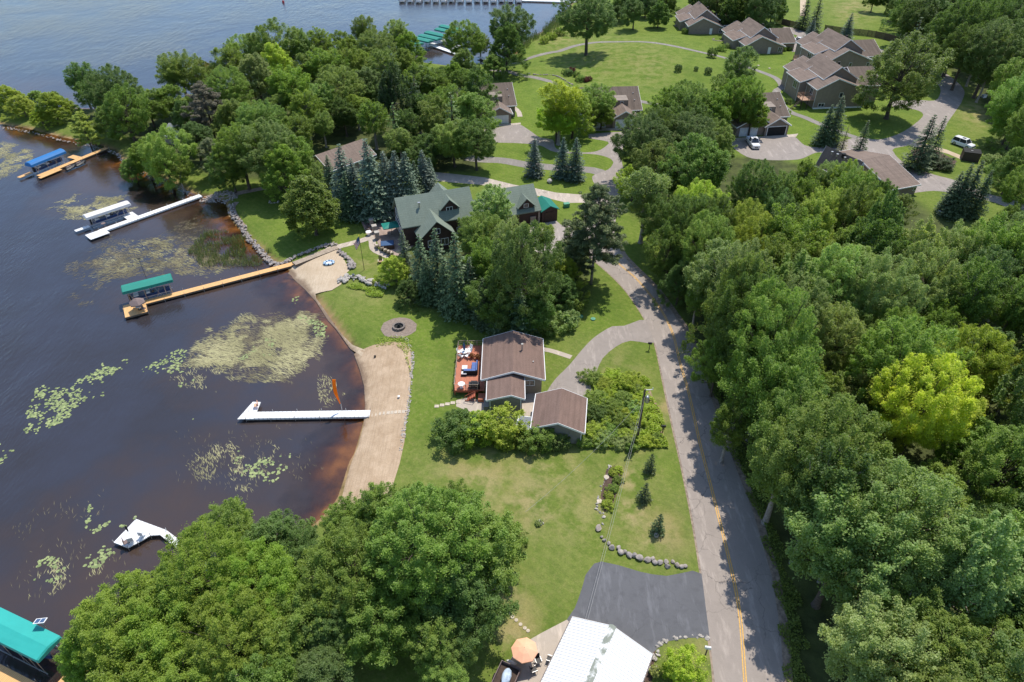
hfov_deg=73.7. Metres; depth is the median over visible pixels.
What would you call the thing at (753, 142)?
pickup truck
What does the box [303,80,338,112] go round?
broadleaf tree
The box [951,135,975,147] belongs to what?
suv car
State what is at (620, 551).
boulder
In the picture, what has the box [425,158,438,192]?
spruce tree
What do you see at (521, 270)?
broadleaf tree
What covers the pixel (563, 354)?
cabin walk
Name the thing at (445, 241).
window
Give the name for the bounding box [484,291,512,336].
spruce tree
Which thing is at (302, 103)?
broadleaf tree
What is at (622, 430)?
wild shrub
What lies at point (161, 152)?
broadleaf tree
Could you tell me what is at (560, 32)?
garden shrub
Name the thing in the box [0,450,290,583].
lily pads
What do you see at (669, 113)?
maple tree
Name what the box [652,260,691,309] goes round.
broadleaf tree
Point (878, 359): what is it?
maple tree
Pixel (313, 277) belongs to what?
beach sand
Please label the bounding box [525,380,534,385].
window
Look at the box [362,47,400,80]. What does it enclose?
broadleaf tree
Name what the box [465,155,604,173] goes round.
lane
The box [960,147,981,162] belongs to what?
dumpster enclosure
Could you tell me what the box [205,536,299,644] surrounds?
maple tree
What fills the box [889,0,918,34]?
broadleaf tree
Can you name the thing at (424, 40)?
boat lift
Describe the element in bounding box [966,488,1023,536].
elm tree
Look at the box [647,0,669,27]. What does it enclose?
linden tree
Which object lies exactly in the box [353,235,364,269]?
flagpole
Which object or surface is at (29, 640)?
boat lift
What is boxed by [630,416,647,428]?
wild shrub
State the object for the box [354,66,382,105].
broadleaf tree
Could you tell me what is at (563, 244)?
broadleaf tree
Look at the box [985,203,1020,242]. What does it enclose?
broadleaf tree
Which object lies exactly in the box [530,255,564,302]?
broadleaf tree
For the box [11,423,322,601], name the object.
ribbon weed
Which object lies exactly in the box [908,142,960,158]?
gravel pull in
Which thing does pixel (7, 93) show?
broadleaf tree
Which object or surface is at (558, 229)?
lodge parking
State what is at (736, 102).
maple tree
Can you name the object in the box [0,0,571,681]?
water
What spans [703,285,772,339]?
elm tree
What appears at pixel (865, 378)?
broadleaf tree
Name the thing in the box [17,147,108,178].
dock
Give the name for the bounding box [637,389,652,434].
utility pole
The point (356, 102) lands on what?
aspen tree
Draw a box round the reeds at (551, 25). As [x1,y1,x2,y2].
[514,9,568,48]
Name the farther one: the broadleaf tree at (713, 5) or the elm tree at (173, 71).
the broadleaf tree at (713, 5)
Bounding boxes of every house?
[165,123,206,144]
[311,139,376,178]
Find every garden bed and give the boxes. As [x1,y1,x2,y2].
[601,466,620,511]
[644,650,655,681]
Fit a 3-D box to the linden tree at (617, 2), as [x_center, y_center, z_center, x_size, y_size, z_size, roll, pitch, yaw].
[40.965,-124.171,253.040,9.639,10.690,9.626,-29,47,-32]
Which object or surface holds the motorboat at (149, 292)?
on the boat lift at (133, 287)
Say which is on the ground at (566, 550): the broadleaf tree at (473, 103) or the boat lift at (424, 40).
the broadleaf tree at (473, 103)
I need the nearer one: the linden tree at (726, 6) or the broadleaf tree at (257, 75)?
the broadleaf tree at (257, 75)
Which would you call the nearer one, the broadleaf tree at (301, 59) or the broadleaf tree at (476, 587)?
the broadleaf tree at (476, 587)
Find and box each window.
[441,237,448,244]
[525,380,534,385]
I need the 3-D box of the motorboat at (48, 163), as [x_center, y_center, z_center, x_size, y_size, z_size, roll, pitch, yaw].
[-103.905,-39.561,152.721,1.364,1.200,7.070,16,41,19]
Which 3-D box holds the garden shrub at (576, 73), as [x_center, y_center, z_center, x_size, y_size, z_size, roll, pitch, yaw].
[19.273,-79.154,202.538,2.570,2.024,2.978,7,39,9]
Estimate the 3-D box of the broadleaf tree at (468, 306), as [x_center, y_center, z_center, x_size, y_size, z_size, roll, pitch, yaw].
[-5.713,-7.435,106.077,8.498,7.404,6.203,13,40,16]
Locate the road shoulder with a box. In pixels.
[591,240,792,681]
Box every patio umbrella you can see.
[129,298,144,310]
[511,637,537,663]
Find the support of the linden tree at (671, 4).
on the ground at (566, 550)
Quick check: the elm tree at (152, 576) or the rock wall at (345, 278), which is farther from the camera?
the rock wall at (345, 278)
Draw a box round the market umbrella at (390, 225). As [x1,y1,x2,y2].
[381,221,398,232]
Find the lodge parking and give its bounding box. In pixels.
[524,221,573,251]
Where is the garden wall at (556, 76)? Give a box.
[529,73,572,84]
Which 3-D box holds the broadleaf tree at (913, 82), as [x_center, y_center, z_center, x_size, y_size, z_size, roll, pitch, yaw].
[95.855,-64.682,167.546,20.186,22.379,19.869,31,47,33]
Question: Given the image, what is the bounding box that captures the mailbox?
[705,646,710,654]
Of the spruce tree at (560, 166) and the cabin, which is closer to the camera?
the cabin
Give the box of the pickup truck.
[746,136,759,148]
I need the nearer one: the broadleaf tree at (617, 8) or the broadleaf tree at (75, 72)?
the broadleaf tree at (75, 72)
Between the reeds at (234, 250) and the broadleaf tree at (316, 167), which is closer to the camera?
the reeds at (234, 250)
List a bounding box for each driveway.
[431,172,584,202]
[486,125,624,184]
[548,320,653,395]
[567,562,708,652]
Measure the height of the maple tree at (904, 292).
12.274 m
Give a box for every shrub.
[428,408,481,455]
[437,426,464,445]
[453,410,497,449]
[476,401,532,451]
[512,429,538,453]
[517,421,559,455]
[535,310,576,337]
[535,518,542,525]
[539,35,548,43]
[544,432,570,451]
[546,31,556,39]
[548,304,580,331]
[554,27,567,35]
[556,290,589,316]
[564,68,573,75]
[573,71,580,76]
[576,366,602,389]
[576,435,592,447]
[577,75,584,81]
[582,420,609,444]
[583,389,610,413]
[586,403,607,426]
[590,394,607,407]
[591,416,609,426]
[591,429,613,449]
[592,414,611,426]
[596,381,609,390]
[598,375,611,387]
[600,499,614,511]
[601,422,617,436]
[602,388,620,397]
[603,490,613,499]
[604,482,618,492]
[605,370,623,380]
[605,400,623,420]
[606,397,621,405]
[606,466,617,476]
[608,377,616,388]
[608,411,632,429]
[609,437,625,451]
[610,407,629,421]
[612,475,625,483]
[614,390,632,408]
[614,465,623,474]
[615,417,633,429]
[615,428,632,438]
[616,372,642,391]
[618,432,635,446]
[624,370,644,381]
[624,439,640,452]
[625,430,640,447]
[626,399,640,414]
[627,420,645,430]
[628,394,641,410]
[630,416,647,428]
[633,411,655,427]
[639,433,660,448]
[649,664,660,677]
[651,432,666,443]
[674,64,682,71]
[681,28,687,34]
[704,66,712,73]
[707,47,717,57]
[716,44,726,51]
[784,98,791,104]
[980,141,999,150]
[981,153,1001,162]
[981,156,992,163]
[983,164,995,171]
[991,158,1004,169]
[996,150,1007,157]
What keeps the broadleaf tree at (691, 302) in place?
on the ground at (566, 550)
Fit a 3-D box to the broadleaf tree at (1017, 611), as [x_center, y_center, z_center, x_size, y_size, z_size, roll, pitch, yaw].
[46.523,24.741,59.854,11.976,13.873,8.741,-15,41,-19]
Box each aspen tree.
[165,155,189,191]
[264,86,296,115]
[266,94,289,115]
[340,94,372,129]
[362,77,380,107]
[382,127,411,162]
[405,64,436,95]
[427,103,450,125]
[449,67,484,87]
[463,63,501,116]
[529,223,554,251]
[537,79,582,145]
[621,166,672,243]
[719,45,761,85]
[760,192,802,236]
[822,241,876,290]
[859,217,918,269]
[893,214,941,280]
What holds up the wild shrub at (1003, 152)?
on the ground at (566, 550)
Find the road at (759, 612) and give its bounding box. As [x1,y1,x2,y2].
[584,182,783,681]
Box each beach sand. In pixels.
[288,246,364,355]
[337,342,411,506]
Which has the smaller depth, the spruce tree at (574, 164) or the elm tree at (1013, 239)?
the elm tree at (1013, 239)
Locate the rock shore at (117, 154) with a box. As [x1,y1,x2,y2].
[1,127,200,199]
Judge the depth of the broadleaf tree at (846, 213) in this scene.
114.67 m
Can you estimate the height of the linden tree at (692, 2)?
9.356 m
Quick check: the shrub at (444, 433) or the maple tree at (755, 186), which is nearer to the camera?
the shrub at (444, 433)
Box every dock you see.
[0,664,62,681]
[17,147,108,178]
[74,193,202,239]
[112,517,214,574]
[122,260,293,319]
[237,402,370,421]
[428,40,484,59]
[522,0,566,1]
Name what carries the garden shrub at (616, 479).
on the garden bed at (608, 481)
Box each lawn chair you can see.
[126,537,134,544]
[136,531,146,537]
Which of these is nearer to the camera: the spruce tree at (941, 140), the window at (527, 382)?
the window at (527, 382)
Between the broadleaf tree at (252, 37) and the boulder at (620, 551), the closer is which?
the boulder at (620, 551)
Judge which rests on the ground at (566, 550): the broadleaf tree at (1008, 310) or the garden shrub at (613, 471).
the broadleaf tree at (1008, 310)
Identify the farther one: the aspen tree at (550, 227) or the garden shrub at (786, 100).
the garden shrub at (786, 100)
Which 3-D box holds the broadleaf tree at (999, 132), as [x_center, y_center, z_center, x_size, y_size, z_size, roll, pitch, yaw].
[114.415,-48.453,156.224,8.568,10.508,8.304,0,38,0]
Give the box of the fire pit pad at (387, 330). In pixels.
[381,317,416,337]
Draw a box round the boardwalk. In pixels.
[292,246,338,265]
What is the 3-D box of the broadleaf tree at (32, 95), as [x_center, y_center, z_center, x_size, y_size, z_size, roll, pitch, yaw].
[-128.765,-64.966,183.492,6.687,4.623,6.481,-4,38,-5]
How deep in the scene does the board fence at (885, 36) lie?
237.78 m
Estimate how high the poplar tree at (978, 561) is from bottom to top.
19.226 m
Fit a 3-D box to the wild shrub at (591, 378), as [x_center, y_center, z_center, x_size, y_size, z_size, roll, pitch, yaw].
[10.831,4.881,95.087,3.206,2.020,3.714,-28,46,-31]
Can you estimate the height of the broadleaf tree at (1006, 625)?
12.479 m
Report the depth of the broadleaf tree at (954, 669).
51.44 m
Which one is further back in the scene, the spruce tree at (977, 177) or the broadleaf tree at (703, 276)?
the spruce tree at (977, 177)
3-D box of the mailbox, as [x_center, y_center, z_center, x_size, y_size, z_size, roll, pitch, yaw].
[18.281,29.027,64.023,0.560,1.420,0.240,6,38,8]
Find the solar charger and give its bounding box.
[33,617,58,643]
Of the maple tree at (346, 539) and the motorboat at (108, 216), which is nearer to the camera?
the maple tree at (346, 539)
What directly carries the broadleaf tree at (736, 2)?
on the ground at (566, 550)
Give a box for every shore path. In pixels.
[198,187,265,200]
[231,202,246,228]
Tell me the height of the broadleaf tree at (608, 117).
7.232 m
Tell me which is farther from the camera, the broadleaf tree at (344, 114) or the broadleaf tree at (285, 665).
the broadleaf tree at (344, 114)
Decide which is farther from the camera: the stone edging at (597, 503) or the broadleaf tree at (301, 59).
the broadleaf tree at (301, 59)
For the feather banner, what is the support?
on the dock at (250, 412)
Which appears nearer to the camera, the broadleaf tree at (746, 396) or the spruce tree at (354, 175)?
the broadleaf tree at (746, 396)
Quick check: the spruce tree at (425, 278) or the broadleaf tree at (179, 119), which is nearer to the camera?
the spruce tree at (425, 278)
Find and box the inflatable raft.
[323,260,334,264]
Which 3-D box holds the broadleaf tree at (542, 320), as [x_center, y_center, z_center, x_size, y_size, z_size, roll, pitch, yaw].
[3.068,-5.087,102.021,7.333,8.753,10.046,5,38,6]
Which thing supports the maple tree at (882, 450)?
on the ground at (566, 550)
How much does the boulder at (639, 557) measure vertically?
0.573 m
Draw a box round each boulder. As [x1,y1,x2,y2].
[596,524,601,530]
[618,549,623,554]
[626,552,631,557]
[636,554,643,560]
[644,556,650,562]
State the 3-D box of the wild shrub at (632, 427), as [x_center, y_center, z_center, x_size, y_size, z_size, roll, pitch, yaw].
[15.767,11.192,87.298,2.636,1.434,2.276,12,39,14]
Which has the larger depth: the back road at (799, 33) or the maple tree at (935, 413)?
the back road at (799, 33)
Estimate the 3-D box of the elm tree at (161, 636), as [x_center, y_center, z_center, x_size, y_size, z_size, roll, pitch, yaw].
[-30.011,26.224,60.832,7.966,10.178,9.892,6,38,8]
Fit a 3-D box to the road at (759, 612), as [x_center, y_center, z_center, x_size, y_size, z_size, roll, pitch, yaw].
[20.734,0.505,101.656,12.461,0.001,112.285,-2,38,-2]
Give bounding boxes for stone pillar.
[371,224,376,233]
[374,230,379,239]
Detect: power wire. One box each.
[528,407,635,509]
[585,399,642,618]
[587,398,644,620]
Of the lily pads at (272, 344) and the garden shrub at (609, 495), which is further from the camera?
the lily pads at (272, 344)
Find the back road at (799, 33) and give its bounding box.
[783,27,883,51]
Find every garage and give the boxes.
[517,388,587,443]
[840,149,921,196]
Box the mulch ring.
[910,149,956,169]
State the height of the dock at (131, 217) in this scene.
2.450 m
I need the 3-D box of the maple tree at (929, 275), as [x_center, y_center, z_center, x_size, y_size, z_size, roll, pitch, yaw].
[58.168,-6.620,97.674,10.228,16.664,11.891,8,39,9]
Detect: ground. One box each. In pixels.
[0,0,1023,681]
[647,391,663,438]
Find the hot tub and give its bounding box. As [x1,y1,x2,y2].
[380,240,394,249]
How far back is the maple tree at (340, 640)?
60.04 m
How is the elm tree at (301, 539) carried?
on the ground at (566, 550)
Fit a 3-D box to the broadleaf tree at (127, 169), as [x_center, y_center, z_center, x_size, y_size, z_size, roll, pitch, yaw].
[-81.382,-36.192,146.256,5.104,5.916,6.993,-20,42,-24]
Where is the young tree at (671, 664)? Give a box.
[659,644,710,681]
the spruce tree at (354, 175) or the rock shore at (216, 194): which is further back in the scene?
the rock shore at (216, 194)
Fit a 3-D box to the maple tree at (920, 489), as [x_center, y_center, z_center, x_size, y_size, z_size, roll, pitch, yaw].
[34.376,18.398,63.796,11.763,19.041,13.707,-30,47,-32]
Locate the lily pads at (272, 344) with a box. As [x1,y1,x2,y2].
[143,296,326,419]
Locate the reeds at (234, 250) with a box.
[187,228,271,266]
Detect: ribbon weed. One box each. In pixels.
[0,141,135,219]
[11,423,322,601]
[29,358,344,596]
[66,218,213,306]
[87,236,240,279]
[89,236,231,281]
[180,311,323,382]
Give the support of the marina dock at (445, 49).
on the water
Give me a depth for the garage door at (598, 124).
170.23 m
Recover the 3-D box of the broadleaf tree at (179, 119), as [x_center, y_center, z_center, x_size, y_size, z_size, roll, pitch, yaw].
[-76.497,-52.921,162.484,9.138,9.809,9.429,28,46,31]
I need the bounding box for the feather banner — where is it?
[332,379,341,407]
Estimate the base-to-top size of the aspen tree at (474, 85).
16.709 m
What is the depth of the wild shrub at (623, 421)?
87.47 m
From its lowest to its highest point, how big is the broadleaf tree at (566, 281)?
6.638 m
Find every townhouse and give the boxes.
[454,82,516,124]
[575,86,642,127]
[675,1,732,33]
[720,92,791,136]
[721,17,796,53]
[781,52,881,108]
[792,28,882,68]
[815,146,863,174]
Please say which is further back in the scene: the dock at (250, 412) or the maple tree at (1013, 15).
the maple tree at (1013, 15)
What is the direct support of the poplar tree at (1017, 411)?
on the ground at (566, 550)
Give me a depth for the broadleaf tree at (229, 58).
182.10 m
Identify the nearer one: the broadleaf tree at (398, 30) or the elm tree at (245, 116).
the elm tree at (245, 116)
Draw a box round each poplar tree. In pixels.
[376,61,417,127]
[773,248,820,322]
[843,186,905,254]
[910,509,1023,635]
[986,357,1023,441]
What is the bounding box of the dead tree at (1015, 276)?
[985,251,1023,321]
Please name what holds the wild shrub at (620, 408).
on the ground at (566, 550)
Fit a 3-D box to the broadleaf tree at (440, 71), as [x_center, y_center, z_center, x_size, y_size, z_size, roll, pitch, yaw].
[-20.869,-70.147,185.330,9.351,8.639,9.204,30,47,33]
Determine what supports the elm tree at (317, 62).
on the ground at (566, 550)
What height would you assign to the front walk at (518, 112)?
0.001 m
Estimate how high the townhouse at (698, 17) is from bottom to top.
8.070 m
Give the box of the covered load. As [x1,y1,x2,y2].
[501,668,511,681]
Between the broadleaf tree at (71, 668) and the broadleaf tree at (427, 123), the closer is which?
the broadleaf tree at (71, 668)
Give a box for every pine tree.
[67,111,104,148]
[180,80,227,138]
[196,137,222,176]
[560,182,628,284]
[564,239,595,281]
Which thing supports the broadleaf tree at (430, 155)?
on the ground at (566, 550)
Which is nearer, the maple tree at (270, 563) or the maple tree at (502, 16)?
the maple tree at (270, 563)
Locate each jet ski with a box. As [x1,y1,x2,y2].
[64,163,75,170]
[76,159,85,166]
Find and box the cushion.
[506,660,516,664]
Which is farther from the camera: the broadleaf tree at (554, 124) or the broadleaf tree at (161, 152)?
the broadleaf tree at (554, 124)
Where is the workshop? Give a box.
[540,616,653,681]
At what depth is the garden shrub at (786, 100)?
183.87 m
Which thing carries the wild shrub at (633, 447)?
on the ground at (566, 550)
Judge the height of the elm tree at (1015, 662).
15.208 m
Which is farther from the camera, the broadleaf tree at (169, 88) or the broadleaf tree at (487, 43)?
the broadleaf tree at (487, 43)
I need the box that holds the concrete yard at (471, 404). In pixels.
[456,393,534,425]
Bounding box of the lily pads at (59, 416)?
[0,359,127,444]
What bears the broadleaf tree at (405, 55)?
on the ground at (566, 550)
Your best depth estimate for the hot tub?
123.34 m
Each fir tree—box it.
[385,102,406,157]
[409,75,418,124]
[442,92,460,159]
[835,126,849,150]
[904,17,923,68]
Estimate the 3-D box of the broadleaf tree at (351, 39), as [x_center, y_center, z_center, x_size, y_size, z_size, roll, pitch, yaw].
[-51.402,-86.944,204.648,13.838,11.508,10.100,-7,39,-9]
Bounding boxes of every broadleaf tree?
[0,84,24,108]
[0,95,34,120]
[27,90,46,104]
[29,108,63,129]
[35,92,83,122]
[52,622,106,681]
[62,61,98,109]
[73,80,99,115]
[92,106,121,137]
[100,81,152,140]
[119,159,144,182]
[127,136,171,179]
[133,88,173,126]
[136,123,200,189]
[152,84,191,119]
[170,100,208,129]
[175,520,214,556]
[176,121,214,160]
[185,59,218,92]
[199,495,254,555]
[204,145,248,192]
[206,97,242,151]
[209,43,244,79]
[223,648,298,681]
[230,52,272,105]
[241,506,316,576]
[243,16,301,80]
[258,142,319,203]
[260,42,295,87]
[270,134,314,183]
[276,124,311,149]
[278,28,315,60]
[281,111,314,138]
[286,88,327,139]
[286,640,357,681]
[291,53,315,90]
[296,156,325,183]
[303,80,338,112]
[306,26,335,56]
[310,110,333,147]
[323,96,359,136]
[324,38,366,79]
[326,30,357,62]
[350,14,377,46]
[350,50,379,69]
[353,481,403,535]
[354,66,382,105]
[356,99,391,149]
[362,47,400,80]
[372,255,410,286]
[381,18,408,59]
[392,47,421,86]
[392,108,422,143]
[394,30,432,66]
[394,278,421,311]
[400,62,436,97]
[400,609,460,667]
[401,483,430,526]
[405,134,430,157]
[405,143,437,169]
[406,93,430,133]
[407,555,519,641]
[416,94,455,136]
[417,130,442,168]
[425,67,446,93]
[430,73,450,90]
[438,593,497,658]
[444,48,476,83]
[444,61,465,99]
[446,627,480,670]
[449,272,494,310]
[452,91,501,136]
[462,272,519,331]
[470,183,514,236]
[472,33,490,56]
[482,53,505,77]
[487,219,564,331]
[488,22,530,79]
[491,215,534,265]
[506,518,528,564]
[512,282,555,332]
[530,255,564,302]
[535,105,577,143]
[542,253,590,297]
[547,275,579,323]
[548,243,581,269]
[558,84,595,138]
[582,101,615,129]
[612,164,647,201]
[613,5,623,21]
[619,0,643,29]
[627,137,679,196]
[641,221,685,279]
[646,85,687,117]
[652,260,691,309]
[656,132,732,201]
[657,151,695,202]
[665,93,713,132]
[677,250,777,365]
[682,237,740,326]
[684,336,731,396]
[685,279,712,323]
[701,89,734,131]
[703,0,726,14]
[703,190,735,239]
[704,118,737,157]
[709,70,743,125]
[709,397,750,463]
[711,237,774,335]
[726,0,763,21]
[737,94,771,135]
[740,389,767,441]
[743,0,782,28]
[746,419,829,525]
[770,169,797,197]
[775,436,882,561]
[791,173,822,205]
[794,157,817,187]
[795,198,837,263]
[811,370,849,427]
[818,175,829,190]
[825,158,865,195]
[832,223,872,257]
[833,180,885,238]
[835,370,890,433]
[842,299,896,367]
[850,187,889,221]
[851,30,955,119]
[851,567,948,658]
[861,0,881,12]
[861,398,911,459]
[867,172,878,186]
[867,178,898,203]
[880,0,891,8]
[880,0,929,27]
[883,0,902,20]
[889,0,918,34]
[889,457,976,527]
[894,0,939,52]
[896,193,919,225]
[897,658,992,681]
[910,0,955,33]
[913,7,962,60]
[932,415,1018,482]
[935,256,1009,329]
[944,391,988,449]
[946,326,1018,404]
[947,424,1023,511]
[948,244,1022,331]
[956,500,1016,535]
[963,0,1019,55]
[965,613,1023,680]
[969,56,1000,102]
[977,351,1023,430]
[984,107,1023,153]
[984,146,1023,193]
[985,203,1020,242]
[986,274,1023,332]
[987,56,1023,111]
[987,508,1023,581]
[991,30,1023,72]
[994,566,1023,634]
[996,0,1023,34]
[1000,301,1023,353]
[1004,211,1023,232]
[1014,476,1023,489]
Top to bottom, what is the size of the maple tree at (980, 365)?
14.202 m
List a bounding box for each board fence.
[774,18,799,27]
[824,24,907,47]
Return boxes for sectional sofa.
[463,360,477,374]
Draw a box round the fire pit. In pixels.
[392,322,404,330]
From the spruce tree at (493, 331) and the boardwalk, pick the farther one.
the boardwalk
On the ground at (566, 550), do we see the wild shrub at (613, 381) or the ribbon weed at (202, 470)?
the wild shrub at (613, 381)
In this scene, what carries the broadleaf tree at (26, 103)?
on the ground at (566, 550)
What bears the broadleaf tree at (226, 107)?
on the ground at (566, 550)
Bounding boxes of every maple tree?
[63,568,176,669]
[76,63,144,107]
[138,634,238,681]
[149,514,259,634]
[171,583,296,681]
[202,64,253,102]
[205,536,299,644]
[210,121,272,189]
[226,33,262,81]
[226,116,302,190]
[279,575,372,652]
[290,518,400,623]
[314,64,365,105]
[355,27,397,65]
[357,481,509,608]
[369,537,433,618]
[421,83,470,118]
[431,118,478,166]
[442,19,485,55]
[452,118,496,170]
[489,1,537,59]
[551,0,617,55]
[578,82,616,114]
[610,111,675,165]
[631,105,681,151]
[660,192,722,254]
[666,79,712,120]
[667,108,718,155]
[673,177,732,225]
[679,209,736,271]
[712,269,798,399]
[719,74,766,122]
[725,158,784,235]
[725,277,821,419]
[727,197,768,241]
[732,213,782,251]
[757,389,895,514]
[777,265,831,354]
[783,346,831,403]
[807,301,873,373]
[812,242,872,324]
[814,159,840,187]
[823,453,976,599]
[826,161,863,189]
[837,246,930,326]
[842,314,976,414]
[861,266,928,321]
[863,350,984,462]
[865,305,926,364]
[883,609,1023,681]
[893,239,965,320]
[926,0,1007,77]
[927,0,972,20]
[934,321,1015,397]
[937,22,993,90]
[956,15,1023,98]
[974,0,1023,48]
[1000,164,1023,218]
[1004,104,1023,147]
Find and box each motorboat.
[31,157,62,171]
[45,652,52,658]
[89,209,126,224]
[127,286,169,299]
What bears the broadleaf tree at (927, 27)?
on the ground at (566, 550)
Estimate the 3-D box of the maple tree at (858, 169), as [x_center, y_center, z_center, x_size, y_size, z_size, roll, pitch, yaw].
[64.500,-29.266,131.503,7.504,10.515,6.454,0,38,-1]
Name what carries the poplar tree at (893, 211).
on the ground at (566, 550)
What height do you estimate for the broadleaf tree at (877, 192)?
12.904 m
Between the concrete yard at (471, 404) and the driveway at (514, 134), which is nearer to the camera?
the concrete yard at (471, 404)
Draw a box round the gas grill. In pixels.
[469,381,479,388]
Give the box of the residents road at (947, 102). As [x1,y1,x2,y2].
[730,53,1023,213]
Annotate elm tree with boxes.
[85,635,179,681]
[105,580,203,681]
[116,561,195,630]
[154,48,212,102]
[233,99,292,140]
[247,588,335,664]
[264,64,312,110]
[269,525,326,578]
[303,47,357,84]
[319,491,373,546]
[334,575,425,670]
[413,652,469,681]
[425,478,494,535]
[429,507,528,604]
[455,210,502,253]
[462,236,506,301]
[635,189,686,256]
[701,241,748,279]
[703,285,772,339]
[714,330,826,444]
[745,376,839,490]
[751,185,793,219]
[756,202,830,270]
[756,231,813,269]
[783,474,944,614]
[800,183,846,230]
[800,231,839,286]
[817,583,951,681]
[827,165,875,225]
[912,295,966,347]
[920,219,996,279]
[925,623,1023,681]
[946,210,1023,278]
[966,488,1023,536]
[984,71,1023,144]
[1012,160,1023,184]
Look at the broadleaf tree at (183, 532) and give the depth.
70.77 m
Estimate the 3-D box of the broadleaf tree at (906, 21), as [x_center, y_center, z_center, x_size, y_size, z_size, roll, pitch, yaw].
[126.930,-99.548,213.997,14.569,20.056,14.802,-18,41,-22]
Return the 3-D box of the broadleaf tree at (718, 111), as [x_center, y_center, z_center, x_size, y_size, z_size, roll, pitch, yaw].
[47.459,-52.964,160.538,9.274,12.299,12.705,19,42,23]
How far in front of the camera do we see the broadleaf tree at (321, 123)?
156.35 m
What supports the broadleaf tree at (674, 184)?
on the ground at (566, 550)
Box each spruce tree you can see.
[320,155,339,198]
[329,144,365,219]
[338,171,363,223]
[342,158,368,220]
[349,138,393,224]
[363,161,393,221]
[374,151,402,220]
[386,150,411,216]
[397,151,421,196]
[398,230,417,280]
[409,234,432,289]
[410,160,427,193]
[413,256,439,307]
[416,150,435,192]
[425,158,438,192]
[425,228,447,306]
[431,256,456,311]
[435,232,476,324]
[459,257,478,321]
[468,278,492,332]
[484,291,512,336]
[498,288,541,336]
[523,139,544,179]
[549,137,572,180]
[563,137,586,184]
[636,483,652,505]
[643,454,656,475]
[650,514,665,536]
[793,0,811,30]
[801,18,815,37]
[803,0,823,32]
[810,104,835,147]
[820,95,846,147]
[841,13,854,38]
[851,120,869,150]
[899,114,937,175]
[919,116,947,165]
[934,171,963,216]
[935,184,954,214]
[936,163,974,221]
[947,161,984,221]
[964,170,993,221]
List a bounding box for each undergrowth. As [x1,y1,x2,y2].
[347,282,384,296]
[375,336,414,370]
[584,367,667,447]
[696,339,811,681]
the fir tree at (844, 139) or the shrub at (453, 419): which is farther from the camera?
the fir tree at (844, 139)
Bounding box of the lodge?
[392,182,559,252]
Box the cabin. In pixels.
[454,330,545,413]
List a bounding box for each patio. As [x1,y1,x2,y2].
[368,215,412,255]
[510,620,568,681]
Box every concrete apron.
[482,123,520,126]
[585,128,640,130]
[735,134,797,140]
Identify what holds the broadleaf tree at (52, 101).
on the ground at (566, 550)
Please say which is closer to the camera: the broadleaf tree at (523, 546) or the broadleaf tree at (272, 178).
the broadleaf tree at (523, 546)
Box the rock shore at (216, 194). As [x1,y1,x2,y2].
[199,190,237,203]
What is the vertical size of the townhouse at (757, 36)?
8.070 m
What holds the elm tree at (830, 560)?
on the ground at (566, 550)
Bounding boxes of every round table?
[458,381,464,388]
[460,348,467,353]
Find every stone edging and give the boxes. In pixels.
[396,335,414,450]
[595,465,611,524]
[648,649,660,672]
[655,634,709,648]
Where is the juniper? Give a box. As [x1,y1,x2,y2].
[926,155,955,172]
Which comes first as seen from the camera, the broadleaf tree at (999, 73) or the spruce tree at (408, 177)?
the spruce tree at (408, 177)
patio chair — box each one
[529,665,537,673]
[534,653,541,665]
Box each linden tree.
[278,174,341,236]
[612,0,630,17]
[637,0,657,17]
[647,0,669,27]
[658,0,676,12]
[688,0,708,5]
[717,0,744,24]
[763,0,788,22]
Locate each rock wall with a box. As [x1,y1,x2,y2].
[227,203,279,266]
[277,242,337,264]
[337,248,355,268]
[337,273,389,288]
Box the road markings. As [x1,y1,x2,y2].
[616,262,746,681]
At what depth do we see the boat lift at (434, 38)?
230.85 m
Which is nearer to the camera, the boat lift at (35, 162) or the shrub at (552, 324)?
the shrub at (552, 324)
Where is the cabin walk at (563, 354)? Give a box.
[544,347,571,358]
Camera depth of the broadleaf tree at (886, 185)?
122.14 m
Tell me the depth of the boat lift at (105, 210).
132.15 m
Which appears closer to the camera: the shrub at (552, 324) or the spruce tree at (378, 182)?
the shrub at (552, 324)
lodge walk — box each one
[326,236,367,248]
[360,218,389,257]
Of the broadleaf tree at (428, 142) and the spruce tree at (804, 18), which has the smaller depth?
the broadleaf tree at (428, 142)
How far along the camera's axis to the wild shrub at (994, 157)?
153.27 m
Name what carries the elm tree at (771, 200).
on the ground at (566, 550)
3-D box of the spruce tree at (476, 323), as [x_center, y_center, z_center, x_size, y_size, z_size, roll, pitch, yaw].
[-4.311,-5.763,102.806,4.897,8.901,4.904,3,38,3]
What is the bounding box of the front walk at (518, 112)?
[515,107,521,116]
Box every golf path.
[491,69,651,104]
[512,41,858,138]
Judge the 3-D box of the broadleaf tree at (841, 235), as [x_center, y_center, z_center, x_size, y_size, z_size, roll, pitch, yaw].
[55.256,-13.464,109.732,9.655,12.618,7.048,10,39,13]
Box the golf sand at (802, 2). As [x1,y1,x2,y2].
[800,0,805,15]
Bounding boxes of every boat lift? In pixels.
[0,607,61,674]
[25,148,66,174]
[82,201,130,227]
[121,273,172,300]
[417,36,433,48]
[418,34,441,46]
[424,31,446,40]
[434,28,456,40]
[439,24,457,34]
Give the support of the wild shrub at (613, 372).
on the ground at (566, 550)
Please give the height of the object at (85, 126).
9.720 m
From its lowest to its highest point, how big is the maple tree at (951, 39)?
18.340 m
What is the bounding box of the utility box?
[563,202,569,207]
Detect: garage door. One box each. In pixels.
[490,115,508,124]
[587,121,605,127]
[615,119,632,127]
[739,127,757,136]
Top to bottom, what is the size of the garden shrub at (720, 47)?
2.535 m
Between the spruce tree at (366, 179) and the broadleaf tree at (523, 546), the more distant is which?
the spruce tree at (366, 179)

